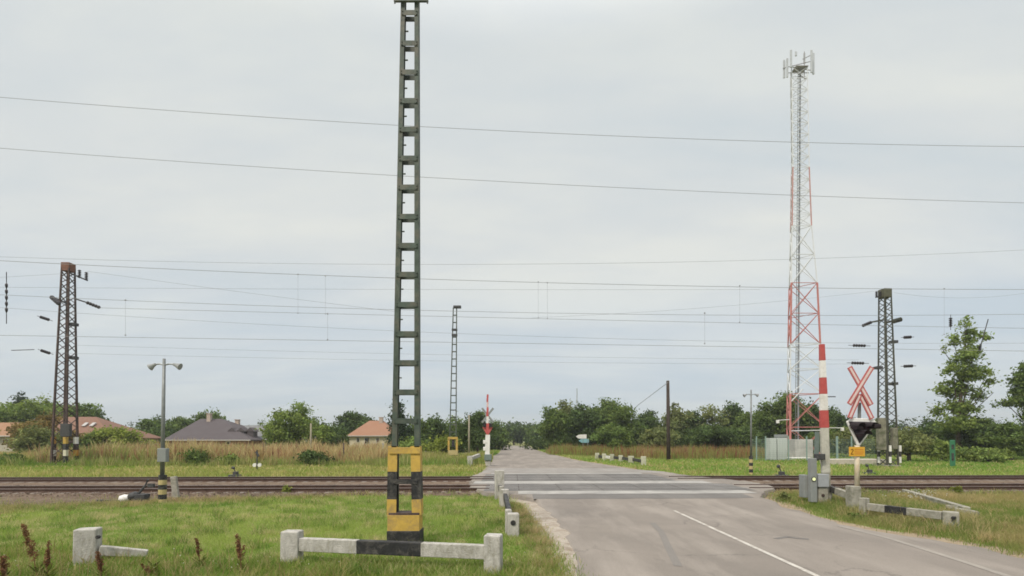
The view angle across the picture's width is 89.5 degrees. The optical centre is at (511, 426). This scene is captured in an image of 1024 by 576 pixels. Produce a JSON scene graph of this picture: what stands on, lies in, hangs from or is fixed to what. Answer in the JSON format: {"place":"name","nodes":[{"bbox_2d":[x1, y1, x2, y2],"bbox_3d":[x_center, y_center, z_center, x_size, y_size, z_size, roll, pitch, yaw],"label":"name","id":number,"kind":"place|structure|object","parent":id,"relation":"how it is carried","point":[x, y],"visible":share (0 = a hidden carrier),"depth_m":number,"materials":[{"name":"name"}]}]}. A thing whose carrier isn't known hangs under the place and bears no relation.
{"place":"outdoors","nodes":[
{"label":"outdoors","id":0,"kind":"place"},
{"bbox_2d":[0,461,485,476],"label":"grass","id":1,"kind":"structure","parent":0,"point":[46,470],"depth_m":36.42,"materials":[{"name":"green plant"}]},
{"bbox_2d":[0,335,1001,350],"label":"overhead wire","id":2,"kind":"object","parent":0,"point":[515,343],"visible":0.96,"depth_m":24.10,"materials":[{"name":"grey metal"}]},
{"bbox_2d":[0,442,1018,575],"bbox_3d":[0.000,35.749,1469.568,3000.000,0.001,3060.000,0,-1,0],"label":"ground","id":3,"kind":"structure","parent":0,"point":[499,512],"depth_m":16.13,"materials":[{"name":"green plant"}]},
{"bbox_2d":[20,523,44,575],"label":"dock weed","id":4,"kind":"object","parent":3,"relation":"on","point":[25,535],"visible":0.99,"depth_m":8.69,"materials":[{"name":"brown plant"}]},
{"bbox_2d":[4,422,62,452],"bbox_3d":[-53.335,1.655,58.295,5.764,4.351,5.387,0,-1,-16],"label":"shrub","id":5,"kind":"object","parent":3,"relation":"on","point":[26,441],"visible":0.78,"depth_m":57.41,"materials":[{"name":"green plant"}]},
{"bbox_2d":[0,392,81,422],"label":"tree","id":6,"kind":"object","parent":3,"relation":"on","point":[18,413],"visible":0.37,"depth_m":88.75,"materials":[{"name":"green plant"}]},
{"bbox_2d":[0,411,84,448],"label":"tree","id":7,"kind":"object","parent":3,"relation":"on","point":[40,419],"visible":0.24,"depth_m":61.85,"materials":[{"name":"green plant"}]},
{"bbox_2d":[49,262,100,463],"bbox_3d":[-38.567,-5.452,45.387,4.362,18.061,2.102,0,-1,0],"label":"catenary mast","id":8,"kind":"object","parent":3,"relation":"on","point":[65,431],"visible":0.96,"depth_m":45.35,"materials":[{"name":"metal"}]},
{"bbox_2d":[61,401,106,418],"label":"tree","id":9,"kind":"object","parent":3,"relation":"on","point":[85,411],"visible":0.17,"depth_m":94.89,"materials":[{"name":"green plant"}]},
{"bbox_2d":[55,417,160,443],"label":"house","id":10,"kind":"structure","parent":3,"relation":"on","point":[86,424],"depth_m":78.52,"materials":[{"name":"orange tile"}]},
{"bbox_2d":[73,527,147,565],"bbox_3d":[-7.690,2.380,9.900,1.168,0.891,0.417,0,-1,-15],"label":"concrete guard rail","id":11,"kind":"object","parent":3,"relation":"on","point":[88,540],"visible":0.69,"depth_m":9.75,"materials":[{"name":"white concrete"}]},
{"bbox_2d":[71,425,158,447],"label":"shrub","id":12,"kind":"object","parent":3,"relation":"on","point":[119,434],"visible":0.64,"depth_m":66.42,"materials":[{"name":"green plant"}]},
{"bbox_2d":[96,479,154,501],"bbox_3d":[-14.678,2.430,19.524,2.140,0.904,0.403,0,-1,0],"label":"points machine","id":13,"kind":"object","parent":3,"relation":"on","point":[135,495],"visible":0.84,"depth_m":19.40,"materials":[{"name":"white paint"}]},
{"bbox_2d":[130,418,167,435],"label":"tree","id":14,"kind":"object","parent":3,"relation":"on","point":[147,424],"visible":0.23,"depth_m":99.81,"materials":[{"name":"green plant"}]},
{"bbox_2d":[147,359,182,502],"bbox_3d":[-12.829,0.156,19.017,1.228,5.351,0.336,0,-1,0],"label":"two arm lamp post","id":15,"kind":"object","parent":3,"relation":"on","point":[162,455],"visible":0.97,"depth_m":18.99,"materials":[{"name":"metal"}]},
{"bbox_2d":[0,533,337,575],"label":"dry stalks","id":16,"kind":"object","parent":3,"relation":"on","point":[174,559],"visible":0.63,"depth_m":8.94,"materials":[{"name":"brown plant"}]},
{"bbox_2d":[159,416,197,433],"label":"tree","id":17,"kind":"object","parent":3,"relation":"on","point":[178,422],"visible":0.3,"depth_m":108.96,"materials":[{"name":"green plant"}]},
{"bbox_2d":[177,446,213,464],"bbox_3d":[-27.710,2.829,45.490,3.049,2.301,3.235,0,-1,-1],"label":"shrub","id":18,"kind":"object","parent":3,"relation":"on","point":[196,456],"visible":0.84,"depth_m":44.76,"materials":[{"name":"green plant"}]},
{"bbox_2d":[165,413,261,446],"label":"house","id":19,"kind":"structure","parent":3,"relation":"on","point":[215,430],"depth_m":82.11,"materials":[{"name":"tile"}]},
{"bbox_2d":[27,436,408,464],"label":"tall weeds","id":20,"kind":"object","parent":3,"relation":"on","point":[216,450],"visible":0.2,"depth_m":46.30,"materials":[{"name":"beige plant"}]},
{"bbox_2d":[0,489,460,514],"bbox_3d":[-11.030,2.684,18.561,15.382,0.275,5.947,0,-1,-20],"label":"track edge grass","id":21,"kind":"structure","parent":3,"relation":"on","point":[107,503],"depth_m":18.93,"materials":[{"name":"green plant"}]},
{"bbox_2d":[0,454,484,466],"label":"green weeds","id":22,"kind":"object","parent":3,"relation":"on","point":[105,462],"visible":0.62,"depth_m":44.13,"materials":[{"name":"green plant"}]},
{"bbox_2d":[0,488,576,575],"bbox_3d":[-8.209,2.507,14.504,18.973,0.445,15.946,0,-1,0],"label":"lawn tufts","id":23,"kind":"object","parent":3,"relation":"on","point":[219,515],"visible":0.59,"depth_m":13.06,"materials":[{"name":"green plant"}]},
{"bbox_2d":[254,399,335,444],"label":"tree","id":24,"kind":"object","parent":3,"relation":"on","point":[295,427],"visible":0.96,"depth_m":72.27,"materials":[{"name":"green plant"}]},
{"bbox_2d":[0,538,593,575],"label":"rough grass","id":25,"kind":"structure","parent":3,"relation":"on","point":[250,569],"depth_m":9.21,"materials":[{"name":"green plant"}]},
{"bbox_2d":[293,447,334,465],"bbox_3d":[-17.404,2.764,44.783,3.051,2.078,3.609,-1,-2,30],"label":"shrub","id":26,"kind":"object","parent":3,"relation":"on","point":[307,455],"visible":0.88,"depth_m":44.45,"materials":[{"name":"green plant"}]},
{"bbox_2d":[316,423,349,447],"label":"tree","id":27,"kind":"object","parent":3,"relation":"on","point":[341,434],"visible":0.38,"depth_m":79.74,"materials":[{"name":"green plant"}]},
{"bbox_2d":[329,408,373,440],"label":"tree","id":28,"kind":"object","parent":3,"relation":"on","point":[349,420],"visible":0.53,"depth_m":98.02,"materials":[{"name":"green plant"}]},
{"bbox_2d":[348,417,391,447],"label":"house","id":29,"kind":"structure","parent":3,"relation":"on","point":[374,431],"depth_m":86.57,"materials":[{"name":"orange tile"}]},
{"bbox_2d":[280,529,502,574],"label":"concrete guard rail","id":30,"kind":"object","parent":3,"relation":"on","point":[297,543],"visible":0.85,"depth_m":9.45,"materials":[{"name":"black paint"}]},
{"bbox_2d":[255,552,527,575],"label":"post foot grass","id":31,"kind":"structure","parent":3,"relation":"on","point":[439,563],"depth_m":9.36,"materials":[{"name":"green plant"}]},
{"bbox_2d":[384,399,412,446],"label":"conifer","id":32,"kind":"object","parent":3,"relation":"on","point":[404,431],"visible":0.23,"depth_m":75.67,"materials":[{"name":"green plant"}]},
{"bbox_2d":[387,0,428,541],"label":"ladder mast","id":33,"kind":"object","parent":3,"relation":"on","point":[404,525],"visible":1,"depth_m":11.42,"materials":[{"name":"green metal"}]},
{"bbox_2d":[406,413,435,450],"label":"tree","id":34,"kind":"object","parent":3,"relation":"on","point":[425,435],"visible":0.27,"depth_m":79.92,"materials":[{"name":"green plant"}]},
{"bbox_2d":[337,427,513,451],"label":"undergrowth","id":35,"kind":"object","parent":3,"relation":"on","point":[494,438],"visible":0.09,"depth_m":104.20,"materials":[{"name":"green plant"}]},
{"bbox_2d":[371,450,493,462],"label":"tall weeds","id":36,"kind":"object","parent":3,"relation":"on","point":[433,455],"visible":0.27,"depth_m":51.56,"materials":[{"name":"green plant"}]},
{"bbox_2d":[421,413,453,448],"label":"tree","id":37,"kind":"object","parent":3,"relation":"on","point":[438,426],"visible":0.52,"depth_m":82.49,"materials":[{"name":"green plant"}]},
{"bbox_2d":[421,430,461,452],"bbox_3d":[-8.593,2.224,61.991,5.663,3.716,6.026,0,-1,-6],"label":"shrub","id":38,"kind":"object","parent":3,"relation":"on","point":[440,444],"visible":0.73,"depth_m":61.46,"materials":[{"name":"green plant"}]},
{"bbox_2d":[448,305,460,455],"bbox_3d":[-6.343,-4.804,56.744,1.521,16.964,0.800,0,-1,0],"label":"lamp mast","id":39,"kind":"object","parent":3,"relation":"on","point":[455,438],"visible":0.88,"depth_m":56.47,"materials":[{"name":"metal"}]},
{"bbox_2d":[454,408,500,451],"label":"tree","id":40,"kind":"object","parent":3,"relation":"on","point":[477,434],"visible":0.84,"depth_m":75.03,"materials":[{"name":"green plant"}]},
{"bbox_2d":[483,394,491,465],"bbox_3d":[-2.132,0.295,44.883,0.733,6.225,0.700,0,-1,0],"label":"level crossing barrier","id":41,"kind":"object","parent":3,"relation":"on","point":[487,455],"visible":0.94,"depth_m":44.73,"materials":[{"name":"white metal"}]},
{"bbox_2d":[492,420,510,449],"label":"tree","id":42,"kind":"object","parent":3,"relation":"on","point":[502,441],"visible":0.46,"depth_m":106.56,"materials":[{"name":"green plant"}]},
{"bbox_2d":[495,470,518,536],"bbox_3d":[-0.215,2.305,16.562,0.406,1.343,7.885,0,-1,-4],"label":"concrete guard rail","id":43,"kind":"object","parent":3,"relation":"on","point":[511,517],"visible":0.76,"depth_m":15.27,"materials":[{"name":"white concrete"}]},
{"bbox_2d":[0,480,1023,505],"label":"ballast bed","id":44,"kind":"object","parent":3,"relation":"on","point":[38,498],"visible":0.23,"depth_m":26.28,"materials":[{"name":"gravel"}]},
{"bbox_2d":[0,483,1023,493],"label":"railway track","id":45,"kind":"structure","parent":44,"relation":"on","point":[319,488],"depth_m":23.34,"materials":[{"name":"metal"}]},
{"bbox_2d":[0,475,1023,482],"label":"railway track","id":46,"kind":"structure","parent":44,"relation":"on","point":[469,479],"depth_m":28.61,"materials":[{"name":"metal"}]},
{"bbox_2d":[502,417,531,444],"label":"tree","id":47,"kind":"object","parent":3,"relation":"on","point":[516,431],"visible":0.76,"depth_m":187.42,"materials":[{"name":"green plant"}]},
{"bbox_2d":[501,500,578,575],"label":"edge grass","id":48,"kind":"structure","parent":3,"relation":"on","point":[529,527],"depth_m":12.01,"materials":[{"name":"green plant"}]},
{"bbox_2d":[510,499,577,575],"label":"gravel shoulder","id":49,"kind":"object","parent":3,"relation":"on","point":[542,514],"visible":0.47,"depth_m":13.27},
{"bbox_2d":[536,405,573,447],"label":"tree","id":50,"kind":"object","parent":3,"relation":"on","point":[553,422],"visible":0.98,"depth_m":87.20,"materials":[{"name":"green plant"}]},
{"bbox_2d":[563,401,603,446],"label":"tree","id":51,"kind":"object","parent":3,"relation":"on","point":[583,421],"visible":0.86,"depth_m":90.49,"materials":[{"name":"green plant"}]},
{"bbox_2d":[587,397,624,433],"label":"tree","id":52,"kind":"object","parent":3,"relation":"on","point":[606,406],"visible":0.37,"depth_m":93.90,"materials":[{"name":"green plant"}]},
{"bbox_2d":[588,418,638,449],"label":"tree","id":53,"kind":"object","parent":3,"relation":"on","point":[612,435],"visible":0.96,"depth_m":72.64,"materials":[{"name":"green plant"}]},
{"bbox_2d":[595,453,645,465],"bbox_3d":[10.926,3.280,52.246,1.018,1.011,12.834,0,-1,-9],"label":"concrete guard rail","id":54,"kind":"object","parent":3,"relation":"on","point":[630,459],"visible":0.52,"depth_m":52.54,"materials":[{"name":"black paint"}]},
{"bbox_2d":[604,402,651,448],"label":"tree","id":55,"kind":"object","parent":3,"relation":"on","point":[623,415],"visible":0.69,"depth_m":90.08,"materials":[{"name":"green plant"}]},
{"bbox_2d":[635,408,665,428],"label":"tree","id":56,"kind":"object","parent":3,"relation":"on","point":[649,418],"visible":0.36,"depth_m":96.09,"materials":[{"name":"green plant"}]},
{"bbox_2d":[635,424,682,448],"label":"tree","id":57,"kind":"object","parent":3,"relation":"on","point":[654,435],"visible":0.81,"depth_m":74.66,"materials":[{"name":"green plant"}]},
{"bbox_2d":[546,442,787,459],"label":"red weeds","id":58,"kind":"object","parent":3,"relation":"on","point":[685,452],"visible":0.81,"depth_m":62.71,"materials":[{"name":"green plant"}]},
{"bbox_2d":[666,381,670,459],"bbox_3d":[17.071,-0.630,56.449,0.460,8.822,0.438,0,-1,0],"label":"wooden pole","id":59,"kind":"object","parent":3,"relation":"on","point":[668,452],"visible":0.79,"depth_m":56.32,"materials":[{"name":"brown wood"}]},
{"bbox_2d":[660,402,698,432],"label":"tree","id":60,"kind":"object","parent":3,"relation":"on","point":[676,416],"visible":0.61,"depth_m":93.93,"materials":[{"name":"green plant"}]},
{"bbox_2d":[697,404,730,427],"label":"tree","id":61,"kind":"object","parent":3,"relation":"on","point":[709,414],"visible":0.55,"depth_m":91.39,"materials":[{"name":"green plant"}]},
{"bbox_2d":[686,422,746,447],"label":"tree","id":62,"kind":"object","parent":3,"relation":"on","point":[708,435],"visible":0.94,"depth_m":69.93,"materials":[{"name":"green plant"}]},
{"bbox_2d":[713,399,748,428],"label":"tree","id":63,"kind":"object","parent":3,"relation":"on","point":[733,408],"visible":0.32,"depth_m":95.26,"materials":[{"name":"green plant"}]},
{"bbox_2d":[725,425,764,448],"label":"tree","id":64,"kind":"object","parent":3,"relation":"on","point":[744,434],"visible":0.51,"depth_m":72.06,"materials":[{"name":"green plant"}]},
{"bbox_2d":[475,449,1023,475],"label":"grass","id":65,"kind":"structure","parent":3,"relation":"on","point":[677,465],"depth_m":42.62,"materials":[{"name":"green plant"}]},
{"bbox_2d":[926,315,1002,448],"bbox_3d":[52.769,-4.724,60.147,8.064,16.268,5.800,0,-1,-15],"label":"tree","id":66,"kind":"object","parent":65,"relation":"on","point":[960,410],"visible":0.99,"depth_m":59.67,"materials":[{"name":"green plant"}]},
{"bbox_2d":[740,397,781,436],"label":"tree","id":67,"kind":"object","parent":3,"relation":"on","point":[764,418],"visible":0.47,"depth_m":83.20,"materials":[{"name":"green plant"}]},
{"bbox_2d":[519,420,1023,456],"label":"undergrowth","id":68,"kind":"object","parent":3,"relation":"on","point":[536,443],"visible":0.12,"depth_m":84.58,"materials":[{"name":"green plant"}]},
{"bbox_2d":[766,435,787,459],"bbox_3d":[28.969,2.222,56.564,2.034,2.724,1.200,0,-1,0],"label":"equipment cabinet","id":69,"kind":"object","parent":3,"relation":"on","point":[778,457],"visible":0.82,"depth_m":55.97,"materials":[{"name":"grey metal"}]},
{"bbox_2d":[768,390,813,436],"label":"tree","id":70,"kind":"object","parent":3,"relation":"on","point":[780,407],"visible":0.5,"depth_m":80.80,"materials":[{"name":"green plant"}]},
{"bbox_2d":[787,440,812,457],"bbox_3d":[33.902,2.570,60.957,2.088,2.203,2.000,0,-1,0],"label":"equipment cabinet","id":71,"kind":"object","parent":3,"relation":"on","point":[810,451],"visible":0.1,"depth_m":59.97,"materials":[{"name":"grey metal"}]},
{"bbox_2d":[776,50,843,453],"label":"communications tower","id":72,"kind":"structure","parent":3,"relation":"on","point":[799,69],"depth_m":62.77,"materials":[{"name":"metal"}]},
{"bbox_2d":[752,436,875,459],"bbox_3d":[32.139,2.325,54.977,13.106,2.645,0.131,0,-1,0],"label":"fence","id":73,"kind":"object","parent":3,"relation":"on","point":[788,454],"visible":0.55,"depth_m":55.02,"materials":[{"name":"grey metal"}]},
{"bbox_2d":[791,396,838,433],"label":"tree","id":74,"kind":"object","parent":3,"relation":"on","point":[814,408],"visible":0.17,"depth_m":82.53,"materials":[{"name":"green plant"}]},
{"bbox_2d":[799,344,835,502],"bbox_3d":[11.370,-0.125,19.041,1.324,5.863,0.630,0,-1,0],"label":"level crossing barrier","id":75,"kind":"object","parent":3,"relation":"on","point":[813,486],"visible":0.93,"depth_m":18.98,"materials":[{"name":"white metal"}]},
{"bbox_2d":[829,426,875,453],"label":"shrub","id":76,"kind":"object","parent":3,"relation":"on","point":[867,445],"visible":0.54,"depth_m":65.14,"materials":[{"name":"green plant"}]},
{"bbox_2d":[845,366,880,507],"bbox_3d":[11.507,0.376,16.958,1.055,4.766,0.588,0,-1,0],"label":"crossing signal","id":77,"kind":"object","parent":3,"relation":"on","point":[860,428],"visible":0.94,"depth_m":16.97,"materials":[{"name":"metal"}]},
{"bbox_2d":[862,288,902,465],"bbox_3d":[31.604,-4.151,44.091,3.054,15.401,1.932,0,-1,0],"label":"catenary mast","id":78,"kind":"object","parent":3,"relation":"on","point":[882,432],"visible":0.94,"depth_m":44.00,"materials":[{"name":"grey metal"}]},
{"bbox_2d":[763,485,1023,556],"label":"verge grass","id":79,"kind":"structure","parent":3,"relation":"on","point":[1004,506],"depth_m":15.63,"materials":[{"name":"green plant"}]},
{"bbox_2d":[765,496,1023,558],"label":"dirt shoulder","id":80,"kind":"object","parent":3,"relation":"on","point":[901,533],"visible":0.54,"depth_m":12.87},
{"bbox_2d":[872,425,938,460],"bbox_3d":[41.387,1.697,54.057,5.871,4.069,6.438,0,-1,-7],"label":"shrub","id":81,"kind":"object","parent":3,"relation":"on","point":[910,441],"visible":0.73,"depth_m":52.87,"materials":[{"name":"green plant"}]},
{"bbox_2d":[859,497,959,527],"bbox_3d":[11.119,2.533,14.599,0.376,0.799,2.567,1,-1,-24],"label":"concrete guard rail","id":82,"kind":"object","parent":3,"relation":"on","point":[947,516],"visible":0.67,"depth_m":14.43,"materials":[{"name":"black paint"}]},
{"bbox_2d":[908,416,944,441],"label":"tree","id":83,"kind":"object","parent":3,"relation":"on","point":[927,428],"visible":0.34,"depth_m":71.24,"materials":[{"name":"green plant"}]},
{"bbox_2d":[902,489,970,509],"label":"fallen concrete beam","id":84,"kind":"structure","parent":3,"relation":"on","point":[934,499],"depth_m":18.66,"materials":[{"name":"grey concrete"}]},
{"bbox_2d":[917,438,966,460],"bbox_3d":[44.562,2.447,53.826,4.163,2.558,4.550,0,-1,-14],"label":"shrub","id":85,"kind":"object","parent":3,"relation":"on","point":[939,451],"visible":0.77,"depth_m":53.33,"materials":[{"name":"green plant"}]},
{"bbox_2d":[936,415,1023,453],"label":"tree","id":86,"kind":"object","parent":3,"relation":"on","point":[971,433],"visible":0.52,"depth_m":59.30,"materials":[{"name":"green plant"}]},
{"bbox_2d":[956,446,1017,462],"bbox_3d":[47.595,2.738,52.202,5.454,2.001,4.816,0,-1,-18],"label":"shrub","id":87,"kind":"object","parent":3,"relation":"on","point":[984,454],"visible":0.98,"depth_m":51.52,"materials":[{"name":"green plant"}]},
{"bbox_2d":[969,417,1023,459],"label":"tree","id":88,"kind":"object","parent":3,"relation":"on","point":[1009,439],"visible":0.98,"depth_m":55.61,"materials":[{"name":"green plant"}]},
{"bbox_2d":[989,360,1023,425],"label":"tree","id":89,"kind":"object","parent":3,"relation":"on","point":[1016,389],"visible":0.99,"depth_m":58.42,"materials":[{"name":"green plant"}]},
{"bbox_2d":[2,148,1017,202],"bbox_3d":[0.673,-13.222,26.326,80.156,3.240,0.020,0,-1,-2],"label":"overhead wire","id":90,"kind":"object","parent":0,"point":[504,181],"visible":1,"depth_m":26.27,"materials":[{"name":"grey metal"}]},
{"bbox_2d":[0,260,1023,289],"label":"overhead wire","id":91,"kind":"object","parent":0,"point":[532,282],"visible":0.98,"depth_m":29.13,"materials":[{"name":"grey metal"}]},
{"bbox_3d":[-10.391,-7.349,28.774,0.072,2.184,0.040,0,-1,0],"label":"dropper wire","id":92,"kind":"object","parent":91,"relation":"hanging from","visible":0},
{"bbox_2d":[118,308,988,327],"bbox_3d":[10.408,-6.044,29.327,66.307,0.990,0.020,0,-1,-2],"label":"overhead wire","id":93,"kind":"object","parent":92,"relation":"hanging from","point":[569,319],"visible":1,"depth_m":29.13,"materials":[{"name":"grey metal"}]},
{"bbox_2d":[0,0,1023,429],"label":"sky","id":94,"kind":"structure","parent":0,"point":[916,75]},
{"bbox_2d":[1,97,1023,146],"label":"overhead wire","id":95,"kind":"object","parent":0,"point":[513,131],"visible":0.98,"depth_m":26.35,"materials":[{"name":"grey metal"}]},
{"bbox_2d":[11,295,1017,315],"bbox_3d":[0.633,-5.998,24.160,75.872,1.458,0.017,0,-1,-2],"label":"overhead wire","id":96,"kind":"object","parent":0,"point":[530,312],"visible":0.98,"depth_m":24.20,"materials":[{"name":"grey metal"}]},
{"bbox_2d":[17,250,1014,264],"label":"overhead wire","id":97,"kind":"object","parent":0,"point":[473,264],"visible":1,"depth_m":42.20,"materials":[{"name":"grey metal"}]},
{"bbox_2d":[469,445,1023,575],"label":"road","id":98,"kind":"structure","parent":0,"point":[613,537],"depth_m":12.02,"materials":[{"name":"grey asphalt"}]},
{"bbox_2d":[482,468,664,472],"bbox_3d":[3.984,3.130,37.339,11.935,0.165,8.000,0,-1,0],"label":"crossing apron","id":99,"kind":"object","parent":98,"relation":"on","point":[562,470],"visible":0.99,"depth_m":36.31,"materials":[{"name":"concrete"}]},
{"bbox_2d":[481,474,675,480],"bbox_3d":[3.500,2.870,29.491,10.200,0.001,5.399,0,-1,0],"label":"crossing panel","id":100,"kind":"object","parent":98,"relation":"on","point":[573,477],"visible":0.97,"depth_m":29.20,"materials":[{"name":"concrete"}]},
{"bbox_2d":[473,481,709,483],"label":"crossing edge slab","id":101,"kind":"structure","parent":98,"relation":"on","point":[533,482],"depth_m":25.83,"materials":[{"name":"concrete"}]},
{"bbox_2d":[484,483,752,490],"bbox_3d":[4.600,2.734,23.521,11.600,0.001,3.729,0,-1,0],"label":"crossing panel","id":102,"kind":"object","parent":98,"relation":"on","point":[659,486],"visible":0.98,"depth_m":23.24,"materials":[{"name":"concrete"}]},
{"bbox_2d":[518,490,754,493],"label":"crossing edge slab","id":103,"kind":"structure","parent":98,"relation":"on","point":[639,492],"depth_m":21.05,"materials":[{"name":"concrete"}]},
{"bbox_2d":[532,494,753,498],"bbox_3d":[5.000,2.689,20.027,8.429,0.066,1.190,0,-1,-1],"label":"crossing patch","id":104,"kind":"object","parent":98,"relation":"on","point":[588,496],"visible":1,"depth_m":19.91,"materials":[{"name":"concrete"}]},
{"bbox_2d":[650,523,681,565],"bbox_3d":[3.558,2.639,12.056,0.252,0.001,5.012,0,-1,10],"label":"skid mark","id":105,"kind":"object","parent":98,"relation":"on","point":[670,551],"visible":1,"depth_m":11.33,"materials":[{"name":"grey asphalt"}]},
{"bbox_2d":[675,511,819,575],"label":"road centre line","id":106,"kind":"object","parent":98,"relation":"on","point":[785,561],"visible":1,"depth_m":11.12,"materials":[{"name":"paint"}]},
{"bbox_2d":[840,526,1010,575],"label":"road edge line","id":107,"kind":"object","parent":98,"relation":"on","point":[969,563],"visible":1,"depth_m":10.63,"materials":[{"name":"paint"}]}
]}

